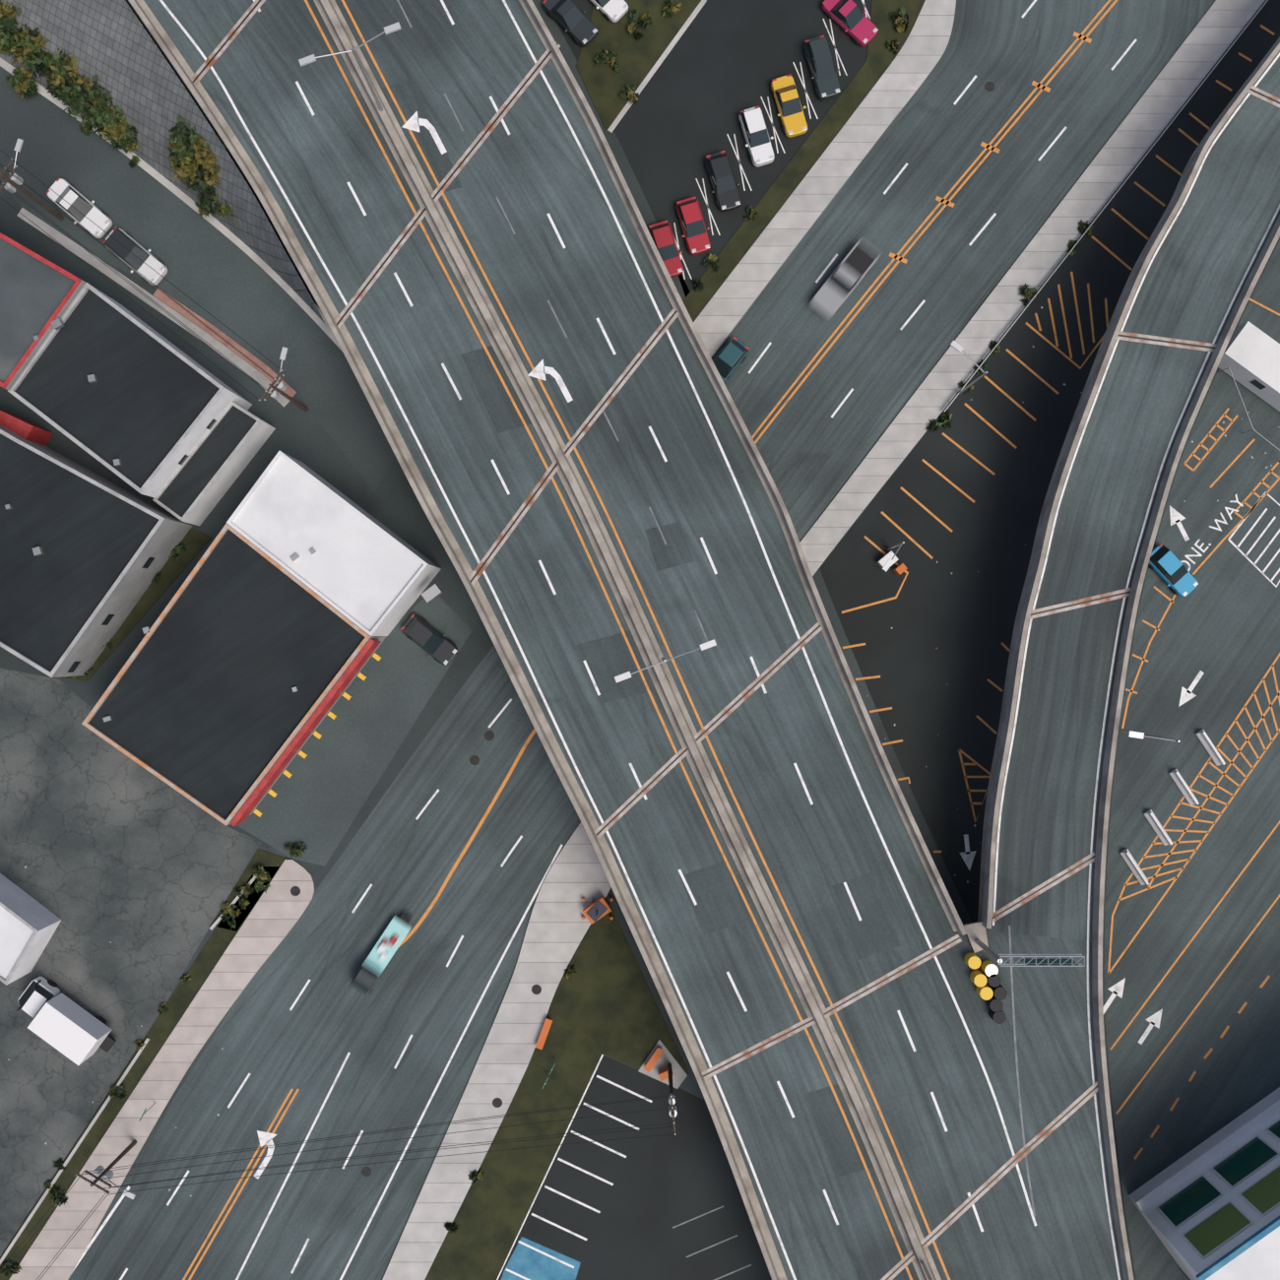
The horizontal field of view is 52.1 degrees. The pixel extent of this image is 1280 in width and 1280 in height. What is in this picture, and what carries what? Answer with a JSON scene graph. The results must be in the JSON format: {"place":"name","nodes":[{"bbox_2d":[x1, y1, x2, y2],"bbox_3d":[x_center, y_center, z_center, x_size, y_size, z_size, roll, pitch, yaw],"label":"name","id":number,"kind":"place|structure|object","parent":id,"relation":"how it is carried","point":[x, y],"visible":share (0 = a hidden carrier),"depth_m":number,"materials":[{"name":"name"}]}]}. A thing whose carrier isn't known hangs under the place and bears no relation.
{"place":"outdoors","nodes":[
{"label":"outdoors","id":0,"kind":"place"},
{"bbox_2d":[0,873,61,985],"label":"building","id":1,"kind":"structure","parent":0,"point":[29,925],"depth_m":89.90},
{"bbox_2d":[0,232,86,390],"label":"building","id":2,"kind":"structure","parent":0,"point":[38,293],"depth_m":86.60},
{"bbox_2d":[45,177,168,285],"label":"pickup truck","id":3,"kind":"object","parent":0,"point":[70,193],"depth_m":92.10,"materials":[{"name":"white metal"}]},
{"bbox_2d":[7,282,252,498],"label":"building","id":4,"kind":"structure","parent":0,"point":[149,406],"depth_m":87.20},
{"bbox_2d":[0,0,324,322],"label":"paved slope","id":5,"kind":"structure","parent":0,"point":[112,42],"depth_m":89.00,"materials":[{"name":"grey stone"}]},
{"bbox_2d":[10,23,53,77],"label":"shrub","id":6,"kind":"object","parent":5,"relation":"on","point":[30,45],"visible":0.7,"depth_m":90.49,"materials":[{"name":"green plant"}]},
{"bbox_2d":[33,47,86,98],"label":"shrub","id":7,"kind":"object","parent":5,"relation":"on","point":[58,75],"visible":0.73,"depth_m":90.60,"materials":[{"name":"green plant"}]},
{"bbox_2d":[56,69,111,127],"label":"shrub","id":8,"kind":"object","parent":5,"relation":"on","point":[78,99],"visible":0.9,"depth_m":90.48,"materials":[{"name":"green plant"}]},
{"bbox_2d":[166,114,235,196],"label":"tree","id":9,"kind":"object","parent":5,"relation":"on","point":[186,162],"visible":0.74,"depth_m":88.16,"materials":[{"name":"green plant"}]},
{"bbox_2d":[0,57,342,351],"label":"curb","id":10,"kind":"structure","parent":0,"point":[227,233],"depth_m":92.90,"materials":[{"name":"concrete"}]},
{"bbox_2d":[0,65,394,491],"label":"side street","id":11,"kind":"structure","parent":0,"point":[222,278],"depth_m":92.99,"materials":[{"name":"grey asphalt"}]},
{"bbox_2d":[17,207,289,407],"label":"wall","id":12,"kind":"structure","parent":11,"relation":"on","point":[263,380],"depth_m":92.90,"materials":[{"name":"concrete"}]},
{"bbox_2d":[153,287,296,397],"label":"brick strip","id":13,"kind":"object","parent":11,"relation":"on","point":[172,304],"visible":0.82,"depth_m":92.90,"materials":[{"name":"brown brick"}]},
{"bbox_2d":[81,450,441,826],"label":"building","id":14,"kind":"structure","parent":0,"point":[204,706],"depth_m":87.69,"materials":[{"name":"black"}]},
{"bbox_2d":[230,639,381,826],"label":"shop fascia","id":15,"kind":"structure","parent":14,"relation":"attached to","point":[306,731],"depth_m":88.11,"materials":[{"name":"red"}]},
{"bbox_2d":[143,0,1123,1279],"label":"overpass deck","id":16,"kind":"structure","parent":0,"point":[531,171],"depth_m":86.50,"materials":[{"name":"concrete"}]},
{"bbox_2d":[191,0,265,84],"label":"joint","id":17,"kind":"object","parent":16,"relation":"on","point":[225,41],"visible":1,"depth_m":86.48,"materials":[{"name":"metal"}]},
{"bbox_2d":[376,78,462,200],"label":"deck patch","id":18,"kind":"object","parent":16,"relation":"on","point":[407,95],"visible":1,"depth_m":86.49,"materials":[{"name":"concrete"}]},
{"bbox_2d":[334,42,560,328],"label":"joint","id":19,"kind":"object","parent":16,"relation":"on","point":[449,177],"visible":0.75,"depth_m":86.48,"materials":[{"name":"metal"}]},
{"bbox_2d":[128,0,779,1279],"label":"barrier","id":20,"kind":"object","parent":16,"relation":"on","point":[382,421],"visible":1,"depth_m":85.60,"materials":[{"name":"concrete"}]},
{"bbox_2d":[136,0,787,1279],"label":"parapet","id":21,"kind":"structure","parent":16,"relation":"on","point":[763,1225],"depth_m":86.49,"materials":[{"name":"concrete"}]},
{"bbox_2d":[159,0,796,1279],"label":"edge lines","id":22,"kind":"object","parent":16,"relation":"on","point":[510,628],"visible":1,"depth_m":86.49,"materials":[{"name":"white paint"}]},
{"bbox_2d":[460,339,543,433],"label":"deck patch","id":23,"kind":"object","parent":16,"relation":"on","point":[503,415],"visible":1,"depth_m":86.49,"materials":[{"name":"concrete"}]},
{"bbox_2d":[253,0,838,1224],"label":"lane markings","id":24,"kind":"object","parent":16,"relation":"on","point":[584,662],"visible":1,"depth_m":86.49,"materials":[{"name":"white paint"}]},
{"bbox_2d":[468,309,679,585],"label":"joint","id":25,"kind":"object","parent":16,"relation":"on","point":[583,429],"visible":0.81,"depth_m":86.48,"materials":[{"name":"metal"}]},
{"bbox_2d":[304,0,912,1279],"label":"lane lines","id":26,"kind":"structure","parent":16,"relation":"on","point":[621,630],"depth_m":86.49,"materials":[{"name":"paint"}]},
{"bbox_2d":[576,630,655,703],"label":"deck patch","id":27,"kind":"object","parent":16,"relation":"on","point":[608,659],"visible":1,"depth_m":86.49,"materials":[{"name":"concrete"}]},
{"bbox_2d":[313,0,924,1279],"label":"yellow lane line","id":28,"kind":"object","parent":16,"relation":"on","point":[646,662],"visible":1,"depth_m":86.49,"materials":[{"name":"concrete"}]},
{"bbox_2d":[318,0,936,1279],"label":"median barrier","id":29,"kind":"object","parent":16,"relation":"on","point":[588,514],"visible":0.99,"depth_m":85.65,"materials":[{"name":"concrete"}]},
{"bbox_2d":[330,0,941,1279],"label":"yellow lane line","id":30,"kind":"object","parent":16,"relation":"on","point":[670,677],"visible":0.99,"depth_m":86.49,"materials":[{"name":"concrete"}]},
{"bbox_2d":[341,0,950,1279],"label":"lane lines","id":31,"kind":"structure","parent":16,"relation":"on","point":[661,636],"depth_m":86.49,"materials":[{"name":"paint"}]},
{"bbox_2d":[644,521,694,571],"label":"deck patch","id":32,"kind":"object","parent":16,"relation":"on","point":[674,550],"visible":1,"depth_m":86.49,"materials":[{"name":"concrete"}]},
{"bbox_2d":[594,622,822,837],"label":"joint","id":33,"kind":"object","parent":16,"relation":"on","point":[706,731],"visible":1,"depth_m":86.48,"materials":[{"name":"metal"}]},
{"bbox_2d":[440,0,983,1231],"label":"lane markings","id":34,"kind":"object","parent":16,"relation":"on","point":[751,658],"visible":1,"depth_m":86.49,"materials":[{"name":"white paint"}]},
{"bbox_2d":[679,861,748,935],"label":"deck patch","id":35,"kind":"object","parent":16,"relation":"on","point":[718,907],"visible":1,"depth_m":86.49,"materials":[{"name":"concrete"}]},
{"bbox_2d":[518,0,957,931],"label":"parapet","id":36,"kind":"structure","parent":16,"relation":"on","point":[789,542],"depth_m":86.49,"materials":[{"name":"concrete"}]},
{"bbox_2d":[522,0,966,935],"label":"barrier","id":37,"kind":"object","parent":16,"relation":"on","point":[730,404],"visible":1,"depth_m":85.60,"materials":[{"name":"concrete"}]},
{"bbox_2d":[502,0,1036,1225],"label":"edge lines","id":38,"kind":"object","parent":16,"relation":"on","point":[786,607],"visible":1,"depth_m":86.49,"materials":[{"name":"white paint"}]},
{"bbox_2d":[701,934,961,1080],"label":"joint","id":39,"kind":"object","parent":16,"relation":"on","point":[837,1005],"visible":1,"depth_m":86.48,"materials":[{"name":"metal"}]},
{"bbox_2d":[807,1084,873,1176],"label":"deck patch","id":40,"kind":"object","parent":16,"relation":"on","point":[843,1150],"visible":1,"depth_m":86.49,"materials":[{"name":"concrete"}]},
{"bbox_2d":[832,871,900,959],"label":"deck patch","id":41,"kind":"object","parent":16,"relation":"on","point":[872,932],"visible":1,"depth_m":86.49,"materials":[{"name":"grey asphalt"}]},
{"bbox_2d":[963,952,1007,1023],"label":"crash barrels","id":42,"kind":"object","parent":16,"relation":"on","point":[994,994],"visible":1,"depth_m":85.50,"materials":[{"name":"yellow plastic"}]},
{"bbox_2d":[880,1081,1098,1279],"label":"joint","id":43,"kind":"object","parent":16,"relation":"on","point":[995,1178],"visible":1,"depth_m":86.48,"materials":[{"name":"concrete"}]},
{"bbox_2d":[974,938,1085,966],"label":"sign gantry","id":44,"kind":"object","parent":16,"relation":"on","point":[1056,962],"visible":1,"depth_m":81.35,"materials":[{"name":"silver metal"}]},
{"bbox_2d":[0,0,1279,1279],"bbox_3d":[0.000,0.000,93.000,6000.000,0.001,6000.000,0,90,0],"label":"ground","id":45,"kind":"structure","parent":0,"point":[390,502],"depth_m":93.00,"materials":[{"name":"concrete"}]},
{"bbox_2d":[0,424,191,677],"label":"building","id":46,"kind":"structure","parent":45,"relation":"on","point":[100,540],"depth_m":87.80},
{"bbox_2d":[61,528,211,681],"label":"ivy strip","id":47,"kind":"object","parent":45,"relation":"on","point":[195,543],"visible":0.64,"depth_m":92.90,"materials":[{"name":"green plant"}]},
{"bbox_2d":[0,866,279,1279],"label":"verge grass","id":48,"kind":"structure","parent":45,"relation":"on","point":[198,973],"depth_m":92.95,"materials":[{"name":"plant"}]},
{"bbox_2d":[0,875,256,1265],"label":"edging","id":49,"kind":"object","parent":48,"relation":"on","point":[215,924],"visible":1,"depth_m":92.75,"materials":[{"name":"concrete"}]},
{"bbox_2d":[0,668,285,1256],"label":"concrete lot","id":50,"kind":"structure","parent":45,"relation":"on","point":[130,874],"depth_m":93.00,"materials":[{"name":"concrete"}]},
{"bbox_2d":[16,976,116,1065],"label":"white box truck","id":51,"kind":"object","parent":50,"relation":"on","point":[70,1029],"visible":1,"depth_m":90.05,"materials":[{"name":"white metal"}]},
{"bbox_2d":[8,859,314,1279],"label":"sidewalk","id":52,"kind":"structure","parent":45,"relation":"on","point":[273,918],"depth_m":92.87,"materials":[{"name":"concrete"}]},
{"bbox_2d":[152,401,275,525],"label":"building","id":53,"kind":"structure","parent":45,"relation":"on","point":[211,468],"depth_m":89.60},
{"bbox_2d":[210,848,287,930],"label":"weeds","id":54,"kind":"object","parent":45,"relation":"on","point":[261,858],"visible":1,"depth_m":92.95,"materials":[{"name":"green plant"}]},
{"bbox_2d":[237,596,472,866],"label":"forecourt","id":55,"kind":"structure","parent":45,"relation":"on","point":[316,803],"depth_m":92.99,"materials":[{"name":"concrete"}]},
{"bbox_2d":[400,614,457,665],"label":"black car","id":56,"kind":"object","parent":55,"relation":"on","point":[429,639],"visible":1,"depth_m":92.10,"materials":[{"name":"grey metal"}]},
{"bbox_2d":[424,897,689,1279],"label":"grass triangle","id":57,"kind":"object","parent":45,"relation":"on","point":[604,1001],"depth_m":92.94,"materials":[{"name":"plant"}]},
{"bbox_2d":[667,1062,677,1135],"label":"pole","id":58,"kind":"object","parent":57,"relation":"on","point":[672,1111],"visible":1,"depth_m":84.69,"materials":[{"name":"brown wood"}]},
{"bbox_2d":[0,149,673,1279],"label":"wires","id":59,"kind":"object","parent":58,"relation":"attached to","point":[319,1138],"visible":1,"depth_m":84.83,"materials":[{"name":"black rubber"}]},
{"bbox_2d":[498,1055,771,1279],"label":"parking lot","id":60,"kind":"structure","parent":45,"relation":"on","point":[655,1193],"depth_m":93.00,"materials":[{"name":"black asphalt"}]},
{"bbox_2d":[501,1236,580,1279],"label":"blue patch","id":61,"kind":"object","parent":60,"relation":"on","point":[528,1262],"visible":1,"depth_m":92.99,"materials":[{"name":"paint"}]},
{"bbox_2d":[496,1054,652,1279],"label":"stall lines","id":62,"kind":"object","parent":60,"relation":"on","point":[584,1171],"visible":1,"depth_m":92.99,"materials":[{"name":"white paint"}]},
{"bbox_2d":[543,0,872,321],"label":"parking lot","id":63,"kind":"structure","parent":45,"relation":"on","point":[723,64],"depth_m":93.00,"materials":[{"name":"black asphalt"}]},
{"bbox_2d":[576,0,701,130],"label":"island grass","id":64,"kind":"structure","parent":63,"relation":"on","point":[606,85],"depth_m":92.92,"materials":[{"name":"plant"}]},
{"bbox_2d":[647,220,683,277],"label":"red car","id":65,"kind":"object","parent":63,"relation":"on","point":[662,234],"visible":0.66,"depth_m":91.93,"materials":[{"name":"red metal"}]},
{"bbox_2d":[675,196,710,255],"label":"red car","id":66,"kind":"object","parent":63,"relation":"on","point":[689,216],"visible":1,"depth_m":92.12,"materials":[{"name":"red metal"}]},
{"bbox_2d":[704,150,741,211],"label":"black car","id":67,"kind":"object","parent":63,"relation":"on","point":[718,167],"visible":1,"depth_m":92.11,"materials":[{"name":"grey metal"}]},
{"bbox_2d":[738,105,774,167],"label":"white car","id":68,"kind":"object","parent":63,"relation":"on","point":[752,127],"visible":1,"depth_m":92.00,"materials":[{"name":"white metal"}]},
{"bbox_2d":[770,74,807,137],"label":"yellow car","id":69,"kind":"object","parent":63,"relation":"on","point":[784,93],"visible":1,"depth_m":92.22,"materials":[{"name":"orange"}]},
{"bbox_2d":[682,25,913,321],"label":"grass strip","id":70,"kind":"object","parent":63,"relation":"on","point":[800,163],"depth_m":92.94,"materials":[{"name":"plant"}]},
{"bbox_2d":[803,35,840,100],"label":"dark car","id":71,"kind":"object","parent":63,"relation":"on","point":[817,55],"visible":1,"depth_m":91.99,"materials":[{"name":"grey metal"}]},
{"bbox_2d":[822,0,878,46],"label":"car","id":72,"kind":"object","parent":63,"relation":"on","point":[854,22],"visible":1,"depth_m":92.22,"materials":[{"name":"pink metal"}]},
{"bbox_2d":[866,0,925,91],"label":"grass","id":73,"kind":"structure","parent":63,"relation":"on","point":[880,55],"depth_m":92.94,"materials":[{"name":"plant"}]},
{"bbox_2d":[819,0,1279,922],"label":"parking lot","id":74,"kind":"structure","parent":45,"relation":"on","point":[933,636],"depth_m":93.00,"materials":[{"name":"black asphalt"}]},
{"bbox_2d":[841,24,1274,852],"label":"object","id":75,"kind":"object","parent":74,"relation":"on","point":[960,751],"visible":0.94,"depth_m":92.99,"materials":[{"name":"paint"}]},
{"bbox_2d":[1128,1087,1279,1279],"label":"building","id":76,"kind":"structure","parent":45,"relation":"on","point":[1259,1259],"depth_m":86.05,"materials":[{"name":"blue paint"}]},
{"bbox_2d":[1135,1097,1279,1279],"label":"roof parapet","id":77,"kind":"structure","parent":76,"relation":"attached to","point":[1207,1156],"depth_m":90.45,"materials":[{"name":"grey concrete"}]},
{"bbox_2d":[1155,1118,1279,1258],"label":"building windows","id":78,"kind":"structure","parent":76,"relation":"attached to","point":[1217,1229],"depth_m":86.71,"materials":[{"name":"green glass"}]},
{"bbox_2d":[68,0,1215,1279],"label":"road","id":79,"kind":"structure","parent":0,"point":[881,363],"depth_m":93.00,"materials":[{"name":"grey asphalt"}]},
{"bbox_2d":[349,912,411,993],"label":"car","id":80,"kind":"object","parent":79,"relation":"on","point":[379,956],"visible":1,"depth_m":92.19,"materials":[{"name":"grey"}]},
{"bbox_2d":[339,844,563,1279],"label":"road edge","id":81,"kind":"object","parent":79,"relation":"on","point":[446,1067],"visible":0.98,"depth_m":92.99,"materials":[{"name":"white paint"}]},
{"bbox_2d":[119,0,1036,1279],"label":"road dash","id":82,"kind":"object","parent":79,"relation":"on","point":[509,700],"visible":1,"depth_m":92.99,"materials":[{"name":"white paint"}]},
{"bbox_2d":[712,336,749,383],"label":"teal car","id":83,"kind":"object","parent":79,"relation":"on","point":[730,357],"visible":0.58,"depth_m":91.75,"materials":[{"name":"teal metal"}]},
{"bbox_2d":[693,0,956,358],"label":"sidewalk","id":84,"kind":"structure","parent":79,"relation":"on","point":[898,84],"depth_m":92.87,"materials":[{"name":"concrete"}]},
{"bbox_2d":[810,240,879,318],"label":"grey pickup","id":85,"kind":"object","parent":79,"relation":"on","point":[849,274],"visible":1,"depth_m":92.00,"materials":[{"name":"grey metal"}]},
{"bbox_2d":[751,0,1117,443],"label":"road centre line","id":86,"kind":"structure","parent":79,"relation":"on","point":[933,219],"depth_m":92.99,"materials":[{"name":"paint"}]},
{"bbox_2d":[382,0,1265,1279],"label":"sidewalk","id":87,"kind":"structure","parent":0,"point":[556,928],"depth_m":92.87,"materials":[{"name":"concrete"}]},
{"bbox_2d":[977,36,1279,941],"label":"ramp deck","id":88,"kind":"structure","parent":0,"point":[1204,255],"depth_m":86.50,"materials":[{"name":"concrete"}]},
{"bbox_2d":[991,852,1095,922],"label":"joint","id":89,"kind":"object","parent":88,"relation":"on","point":[1044,886],"visible":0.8,"depth_m":86.48,"materials":[{"name":"metal"}]},
{"bbox_2d":[981,37,1279,928],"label":"ramp barrier","id":90,"kind":"object","parent":88,"relation":"on","point":[1056,492],"visible":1,"depth_m":85.64,"materials":[{"name":"concrete"}]},
{"bbox_2d":[992,52,1279,925],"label":"ramp edge","id":91,"kind":"object","parent":88,"relation":"on","point":[1073,462],"visible":1,"depth_m":86.49,"materials":[{"name":"white paint"}]},
{"bbox_2d":[1087,204,1279,1279],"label":"ramp edge","id":92,"kind":"object","parent":88,"relation":"on","point":[1120,620],"visible":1,"depth_m":86.49,"materials":[{"name":"white paint"}]},
{"bbox_2d":[1091,214,1279,1279],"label":"ramp barrier","id":93,"kind":"object","parent":88,"relation":"on","point":[1124,651],"visible":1,"depth_m":85.71,"materials":[{"name":"concrete"}]},
{"bbox_2d":[1104,240,1279,1279],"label":"road","id":94,"kind":"structure","parent":0,"point":[1219,627],"depth_m":93.00,"materials":[{"name":"grey asphalt"}]},
{"bbox_2d":[1119,729,1225,885],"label":"concrete barriers","id":95,"kind":"object","parent":94,"relation":"on","point":[1186,793],"visible":1,"depth_m":92.57,"materials":[{"name":"white concrete"}]},
{"bbox_2d":[1148,543,1198,596],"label":"blue car","id":96,"kind":"object","parent":94,"relation":"on","point":[1166,564],"visible":0.87,"depth_m":92.08,"materials":[{"name":"blue metal"}]},
{"bbox_2d":[1107,298,1279,1113],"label":"road markings","id":97,"kind":"object","parent":94,"relation":"on","point":[1209,758],"visible":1,"depth_m":92.99,"materials":[{"name":"paint"}]},
{"bbox_2d":[1217,320,1279,411],"bbox_3d":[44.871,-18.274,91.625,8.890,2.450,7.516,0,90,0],"label":"truck","id":98,"kind":"object","parent":94,"relation":"on","point":[1251,352],"visible":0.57,"depth_m":90.40,"materials":[{"name":"white metal"}]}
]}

